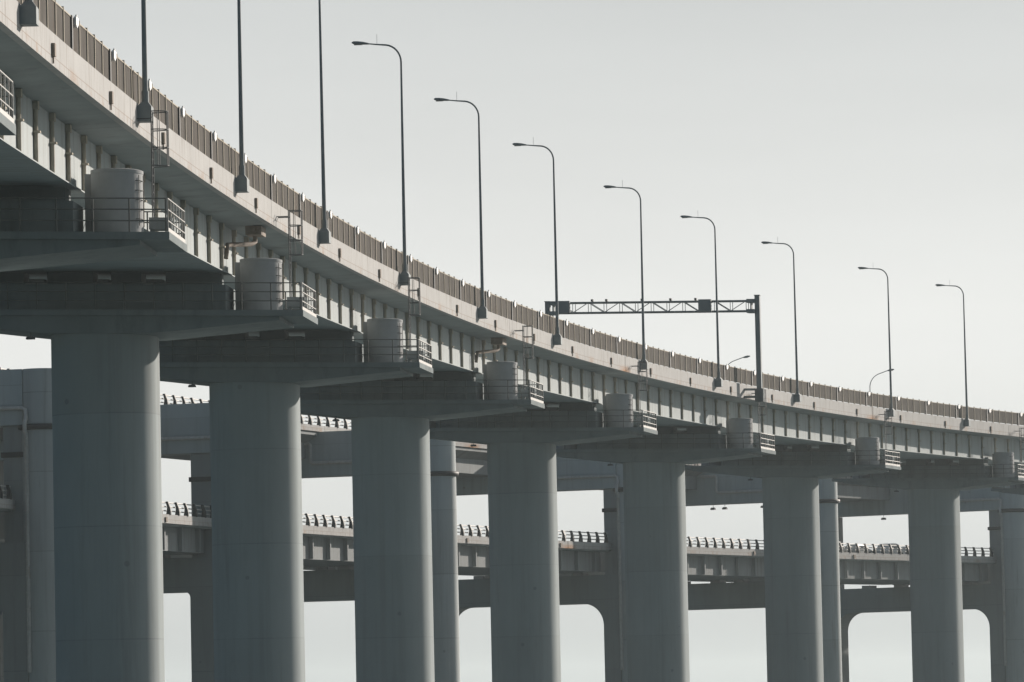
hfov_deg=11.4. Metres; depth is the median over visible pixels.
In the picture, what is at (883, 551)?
guard rail
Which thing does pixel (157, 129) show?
access ladder
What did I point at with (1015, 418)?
parapet railing
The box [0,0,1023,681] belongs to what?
sky
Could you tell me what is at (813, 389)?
parapet railing
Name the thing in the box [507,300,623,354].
parapet railing
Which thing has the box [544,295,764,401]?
sign gantry
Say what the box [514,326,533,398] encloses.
access ladder
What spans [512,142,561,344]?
street lamp
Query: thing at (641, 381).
access ladder
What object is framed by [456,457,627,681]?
portal frame
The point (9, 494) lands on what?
guard rail
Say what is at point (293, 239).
access ladder
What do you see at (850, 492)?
bridge span
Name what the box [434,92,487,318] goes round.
street lamp
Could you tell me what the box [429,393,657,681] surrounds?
viaduct pier
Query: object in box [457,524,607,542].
guard rail
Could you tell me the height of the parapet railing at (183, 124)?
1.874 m
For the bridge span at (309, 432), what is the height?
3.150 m
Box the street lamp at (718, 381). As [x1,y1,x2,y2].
[680,215,722,386]
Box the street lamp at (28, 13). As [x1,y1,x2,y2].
[19,0,38,26]
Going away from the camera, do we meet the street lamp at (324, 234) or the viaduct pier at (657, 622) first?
the street lamp at (324, 234)
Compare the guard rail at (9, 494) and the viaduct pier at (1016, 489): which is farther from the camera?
the viaduct pier at (1016, 489)
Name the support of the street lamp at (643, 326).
attached to the bridge span at (671, 397)
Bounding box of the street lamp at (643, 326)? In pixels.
[603,181,648,369]
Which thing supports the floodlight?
hanging from the viaduct pier at (105, 336)
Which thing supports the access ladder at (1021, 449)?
on the viaduct pier at (932, 489)
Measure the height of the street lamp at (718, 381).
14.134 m
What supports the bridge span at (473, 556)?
on the portal frame at (328, 453)
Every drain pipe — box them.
[224,226,265,258]
[475,338,505,362]
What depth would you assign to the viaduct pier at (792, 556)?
460.05 m
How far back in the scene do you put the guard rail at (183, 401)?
461.73 m
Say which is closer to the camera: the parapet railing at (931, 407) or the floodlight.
the floodlight
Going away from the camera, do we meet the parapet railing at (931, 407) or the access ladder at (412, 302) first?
the access ladder at (412, 302)
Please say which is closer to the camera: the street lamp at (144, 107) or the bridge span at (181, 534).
the street lamp at (144, 107)
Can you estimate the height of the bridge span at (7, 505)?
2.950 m
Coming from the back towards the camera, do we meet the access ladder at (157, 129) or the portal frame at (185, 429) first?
the portal frame at (185, 429)
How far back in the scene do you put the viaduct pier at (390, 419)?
326.53 m
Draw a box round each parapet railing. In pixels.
[17,0,125,93]
[126,64,267,197]
[268,173,390,267]
[390,246,507,318]
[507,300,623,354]
[623,339,743,383]
[744,369,871,405]
[871,392,1006,423]
[1006,411,1023,424]
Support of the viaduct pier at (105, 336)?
on the water
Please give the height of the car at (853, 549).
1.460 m
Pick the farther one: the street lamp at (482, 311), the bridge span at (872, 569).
the bridge span at (872, 569)
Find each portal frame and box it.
[0,368,55,681]
[0,403,213,681]
[301,430,459,681]
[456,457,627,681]
[685,472,841,681]
[838,485,1023,681]
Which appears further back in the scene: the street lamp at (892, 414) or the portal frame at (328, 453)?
the portal frame at (328, 453)
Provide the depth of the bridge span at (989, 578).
624.77 m
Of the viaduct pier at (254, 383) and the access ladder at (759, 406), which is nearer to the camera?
the viaduct pier at (254, 383)
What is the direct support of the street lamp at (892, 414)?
attached to the bridge span at (916, 436)
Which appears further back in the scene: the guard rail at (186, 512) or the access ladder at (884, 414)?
the access ladder at (884, 414)
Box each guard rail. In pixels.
[0,485,11,499]
[160,394,320,425]
[162,501,211,517]
[302,513,352,528]
[321,417,350,428]
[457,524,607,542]
[686,536,763,549]
[839,543,993,556]
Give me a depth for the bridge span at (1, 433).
436.92 m
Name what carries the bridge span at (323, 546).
on the portal frame at (185, 429)
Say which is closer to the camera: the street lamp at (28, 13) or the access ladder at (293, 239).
the street lamp at (28, 13)
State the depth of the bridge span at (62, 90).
180.72 m
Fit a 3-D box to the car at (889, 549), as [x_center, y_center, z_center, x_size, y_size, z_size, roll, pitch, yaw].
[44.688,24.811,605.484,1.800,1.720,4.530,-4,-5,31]
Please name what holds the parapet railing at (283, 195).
on the bridge span at (335, 274)
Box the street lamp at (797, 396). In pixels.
[761,237,801,401]
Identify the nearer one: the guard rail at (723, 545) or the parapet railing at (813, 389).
the parapet railing at (813, 389)
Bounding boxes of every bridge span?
[0,0,129,188]
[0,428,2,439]
[0,498,15,511]
[0,512,211,554]
[4,98,271,273]
[27,200,393,331]
[161,423,324,460]
[165,525,353,566]
[249,270,509,372]
[303,535,611,575]
[325,426,487,477]
[420,319,625,403]
[488,546,764,580]
[546,357,745,426]
[653,385,872,445]
[685,464,702,489]
[694,552,996,584]
[753,407,1007,459]
[837,476,889,501]
[897,564,990,584]
[900,424,1023,469]
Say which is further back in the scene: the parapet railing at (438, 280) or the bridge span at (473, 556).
the bridge span at (473, 556)
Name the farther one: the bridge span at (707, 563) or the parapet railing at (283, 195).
the bridge span at (707, 563)
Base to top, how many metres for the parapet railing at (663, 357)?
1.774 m
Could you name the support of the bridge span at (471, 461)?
on the portal frame at (328, 453)
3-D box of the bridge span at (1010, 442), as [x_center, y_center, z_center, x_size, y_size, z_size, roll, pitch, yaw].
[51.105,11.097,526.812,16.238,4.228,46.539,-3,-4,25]
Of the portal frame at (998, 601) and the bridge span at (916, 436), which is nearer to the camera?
the bridge span at (916, 436)
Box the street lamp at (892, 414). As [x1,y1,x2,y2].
[858,267,894,416]
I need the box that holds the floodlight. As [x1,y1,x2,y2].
[26,333,34,339]
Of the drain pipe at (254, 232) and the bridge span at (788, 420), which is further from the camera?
the bridge span at (788, 420)
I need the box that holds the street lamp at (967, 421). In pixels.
[936,280,970,426]
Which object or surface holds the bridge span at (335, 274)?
on the viaduct pier at (105, 336)
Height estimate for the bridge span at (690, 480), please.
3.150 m
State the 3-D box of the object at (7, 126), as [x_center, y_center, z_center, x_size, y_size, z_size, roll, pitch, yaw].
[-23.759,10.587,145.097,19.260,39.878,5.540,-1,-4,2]
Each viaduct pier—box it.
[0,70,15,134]
[0,168,186,271]
[0,258,317,681]
[159,318,432,681]
[300,361,544,681]
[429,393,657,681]
[556,418,775,681]
[685,437,900,681]
[832,452,1023,681]
[991,471,1023,494]
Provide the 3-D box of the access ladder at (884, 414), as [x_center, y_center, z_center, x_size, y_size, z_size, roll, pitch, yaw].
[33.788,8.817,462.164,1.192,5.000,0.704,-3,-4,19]
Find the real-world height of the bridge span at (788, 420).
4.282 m
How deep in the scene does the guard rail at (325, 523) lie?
466.92 m
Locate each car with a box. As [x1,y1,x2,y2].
[844,545,872,552]
[876,543,904,553]
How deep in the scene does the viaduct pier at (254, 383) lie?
281.08 m
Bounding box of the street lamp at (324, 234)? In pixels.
[318,0,330,243]
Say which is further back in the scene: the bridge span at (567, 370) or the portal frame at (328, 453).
the portal frame at (328, 453)
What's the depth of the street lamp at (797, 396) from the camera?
434.27 m
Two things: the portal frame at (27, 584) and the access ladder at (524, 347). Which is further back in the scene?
the portal frame at (27, 584)
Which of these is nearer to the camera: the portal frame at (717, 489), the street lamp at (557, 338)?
the street lamp at (557, 338)
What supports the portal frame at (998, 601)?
on the water
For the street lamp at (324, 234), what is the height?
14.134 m
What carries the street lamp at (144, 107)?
attached to the bridge span at (197, 186)
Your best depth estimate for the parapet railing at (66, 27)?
180.06 m
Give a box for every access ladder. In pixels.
[137,110,168,216]
[277,210,302,296]
[401,277,420,361]
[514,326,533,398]
[632,362,647,426]
[751,389,766,431]
[879,411,892,454]
[1016,428,1023,475]
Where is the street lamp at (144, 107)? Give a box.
[137,0,153,122]
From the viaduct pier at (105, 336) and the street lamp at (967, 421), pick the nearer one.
the viaduct pier at (105, 336)
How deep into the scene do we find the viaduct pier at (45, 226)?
190.75 m
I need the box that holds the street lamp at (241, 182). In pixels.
[235,0,249,192]
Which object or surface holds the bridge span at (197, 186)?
on the viaduct pier at (45, 226)
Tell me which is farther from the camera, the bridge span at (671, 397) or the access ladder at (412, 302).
the bridge span at (671, 397)
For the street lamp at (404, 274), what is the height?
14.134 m
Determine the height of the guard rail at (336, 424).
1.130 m
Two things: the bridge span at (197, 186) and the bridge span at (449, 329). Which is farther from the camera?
the bridge span at (449, 329)
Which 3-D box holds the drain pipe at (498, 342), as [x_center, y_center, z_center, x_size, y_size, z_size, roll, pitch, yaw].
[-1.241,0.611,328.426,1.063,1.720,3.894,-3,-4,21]
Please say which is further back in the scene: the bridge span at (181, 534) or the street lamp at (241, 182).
the bridge span at (181, 534)
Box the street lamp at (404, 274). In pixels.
[352,41,410,285]
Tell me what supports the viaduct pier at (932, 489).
on the water

